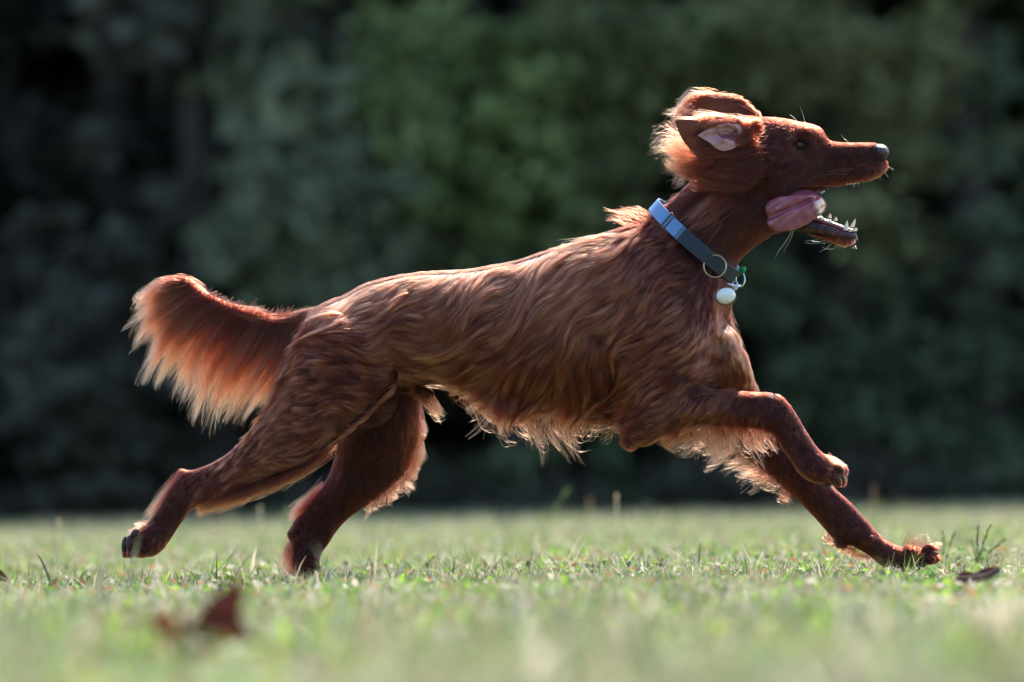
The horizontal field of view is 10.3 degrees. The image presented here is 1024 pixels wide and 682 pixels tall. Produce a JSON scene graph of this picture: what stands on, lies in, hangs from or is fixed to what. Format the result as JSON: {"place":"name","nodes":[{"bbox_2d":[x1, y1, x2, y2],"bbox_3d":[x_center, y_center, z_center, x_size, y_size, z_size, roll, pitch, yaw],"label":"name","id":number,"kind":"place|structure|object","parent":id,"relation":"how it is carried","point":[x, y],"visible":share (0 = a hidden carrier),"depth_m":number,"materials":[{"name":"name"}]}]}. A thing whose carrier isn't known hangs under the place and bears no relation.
{"place":"outdoors","nodes":[
{"label":"outdoors","id":0,"kind":"place"},
{"bbox_2d":[0,490,1023,681],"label":"ground","id":1,"kind":"structure","parent":0,"point":[264,664],"depth_m":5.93,"materials":[{"name":"green plant"}]},
{"bbox_2d":[0,570,8,581],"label":"dead leaf","id":2,"kind":"object","parent":1,"relation":"on","point":[3,576],"visible":0.72,"depth_m":9.59,"materials":[{"name":"beige plant"}]},
{"bbox_2d":[52,517,69,568],"bbox_3d":[-1.070,0.482,13.497,0.024,0.128,0.077,0,-2,-44],"label":"grass stalk","id":3,"kind":"object","parent":1,"relation":"on","point":[58,536],"depth_m":13.50,"materials":[{"name":"plant"}]},
{"bbox_2d":[0,0,328,520],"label":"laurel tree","id":4,"kind":"object","parent":1,"relation":"on","point":[118,96],"visible":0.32,"depth_m":40.24,"materials":[{"name":"green plant"}]},
{"bbox_2d":[151,577,258,657],"bbox_3d":[-0.320,0.292,5.977,0.115,0.088,0.034,-1,-2,13],"label":"dead leaf","id":5,"kind":"object","parent":1,"relation":"on","point":[221,609],"visible":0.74,"depth_m":5.98,"materials":[{"name":"brown plant"}]},
{"bbox_2d":[0,0,448,518],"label":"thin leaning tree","id":6,"kind":"object","parent":1,"relation":"on","point":[158,41],"visible":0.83,"depth_m":38.66,"materials":[{"name":"green plant"}]},
{"bbox_2d":[255,506,264,558],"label":"grass stalk","id":7,"kind":"object","parent":1,"relation":"on","point":[259,515],"depth_m":14.50,"materials":[{"name":"plant"}]},
{"bbox_2d":[280,506,288,554],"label":"grass stalk","id":8,"kind":"object","parent":1,"relation":"on","point":[286,511],"depth_m":14.50,"materials":[{"name":"plant"}]},
{"bbox_2d":[315,562,340,583],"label":"grass stalk","id":9,"kind":"object","parent":1,"relation":"on","point":[318,566],"depth_m":9.70,"materials":[{"name":"green plant"}]},
{"bbox_2d":[177,0,573,515],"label":"silver shrub","id":10,"kind":"object","parent":1,"relation":"on","point":[296,214],"visible":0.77,"depth_m":38.27,"materials":[{"name":"green plant"}]},
{"bbox_2d":[400,554,441,570],"bbox_3d":[-0.170,0.436,11.004,0.094,0.049,0.036,-1,-1,0],"label":"grass stalk","id":11,"kind":"object","parent":1,"relation":"on","point":[431,559],"depth_m":11.00,"materials":[{"name":"green plant"}]},
{"bbox_2d":[489,538,520,554],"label":"grass stalk","id":12,"kind":"object","parent":1,"relation":"on","point":[503,548],"depth_m":14.00,"materials":[{"name":"green plant"}]},
{"bbox_2d":[0,0,1023,519],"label":"woodland","id":13,"kind":"object","parent":1,"relation":"on","point":[64,64],"visible":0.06,"depth_m":44.24,"materials":[{"name":"green plant"}]},
{"bbox_2d":[0,447,1023,524],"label":"undergrowth","id":14,"kind":"object","parent":1,"relation":"on","point":[110,493],"visible":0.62,"depth_m":35.72,"materials":[{"name":"green plant"}]},
{"bbox_2d":[215,0,818,511],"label":"hazel tree","id":15,"kind":"object","parent":1,"relation":"on","point":[493,58],"visible":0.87,"depth_m":38.17,"materials":[{"name":"green plant"}]},
{"bbox_2d":[121,87,942,579],"bbox_3d":[0.032,-0.005,10.050,1.444,0.853,0.235,-1,-1,0],"label":"dog","id":16,"kind":"object","parent":1,"relation":"on","point":[629,333],"visible":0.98,"depth_m":9.98},
{"bbox_2d":[648,198,745,305],"bbox_3d":[0.328,-0.156,10.056,0.171,0.196,0.174,-1,-1,0],"label":"dog collar","id":17,"kind":"object","parent":16,"relation":"attached to","point":[666,219],"visible":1,"depth_m":9.98,"materials":[{"name":"blue fabric"}]},
{"bbox_2d":[533,488,569,548],"bbox_3d":[0.100,0.477,14.996,0.109,0.177,0.028,0,-2,-21],"label":"grass stalk","id":18,"kind":"object","parent":1,"relation":"on","point":[551,519],"depth_m":15.00,"materials":[{"name":"green plant"}]},
{"bbox_2d":[570,499,591,545],"bbox_3d":[0.209,0.547,16.987,0.069,0.158,0.053,-1,-1,0],"label":"grass stalk","id":19,"kind":"object","parent":1,"relation":"on","point":[588,519],"depth_m":17.00,"materials":[{"name":"green plant"}]},
{"bbox_2d":[615,494,625,555],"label":"grass stalk","id":20,"kind":"object","parent":1,"relation":"on","point":[616,509],"depth_m":13.50,"materials":[{"name":"plant"}]},
{"bbox_2d":[408,0,989,509],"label":"beech tree","id":21,"kind":"object","parent":1,"relation":"on","point":[642,76],"visible":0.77,"depth_m":38.16,"materials":[{"name":"green plant"}]},
{"bbox_2d":[700,506,722,540],"bbox_3d":[0.565,0.522,15.986,0.065,0.117,0.047,-1,-2,-12],"label":"grass stalk","id":22,"kind":"object","parent":1,"relation":"on","point":[714,526],"depth_m":16.00,"materials":[{"name":"green plant"}]},
{"bbox_2d":[409,0,1023,509],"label":"bramble bush","id":23,"kind":"object","parent":1,"relation":"on","point":[607,458],"visible":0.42,"depth_m":38.26,"materials":[{"name":"green plant"}]},
{"bbox_2d":[660,0,1023,503],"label":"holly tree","id":24,"kind":"object","parent":1,"relation":"on","point":[962,390],"visible":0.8,"depth_m":38.26,"materials":[{"name":"green plant"}]},
{"bbox_2d":[711,0,1023,506],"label":"olive oak","id":25,"kind":"object","parent":1,"relation":"on","point":[829,59],"visible":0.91,"depth_m":38.23,"materials":[{"name":"green plant"}]},
{"bbox_2d":[872,485,881,531],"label":"grass stalk","id":26,"kind":"object","parent":1,"relation":"on","point":[873,501],"depth_m":17.00,"materials":[{"name":"green plant"}]},
{"bbox_2d":[871,553,894,575],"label":"grass stalk","id":27,"kind":"object","parent":1,"relation":"on","point":[890,566],"depth_m":9.75,"materials":[{"name":"green plant"}]},
{"bbox_2d":[937,528,956,560],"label":"grass stalk","id":28,"kind":"object","parent":1,"relation":"on","point":[944,542],"depth_m":11.20,"materials":[{"name":"green plant"}]},
{"bbox_2d":[956,566,1000,584],"bbox_3d":[0.729,0.367,8.889,0.071,0.029,0.010,-1,-1,0],"label":"dead leaf","id":29,"kind":"object","parent":1,"relation":"on","point":[984,574],"visible":0.97,"depth_m":8.89,"materials":[{"name":"beige plant"}]},
{"bbox_2d":[971,524,1012,564],"bbox_3d":[0.917,0.392,10.893,0.077,0.092,0.057,-2,-2,23],"label":"grass stalk","id":30,"kind":"object","parent":1,"relation":"on","point":[978,559],"depth_m":10.90,"materials":[{"name":"green plant"}]}
]}

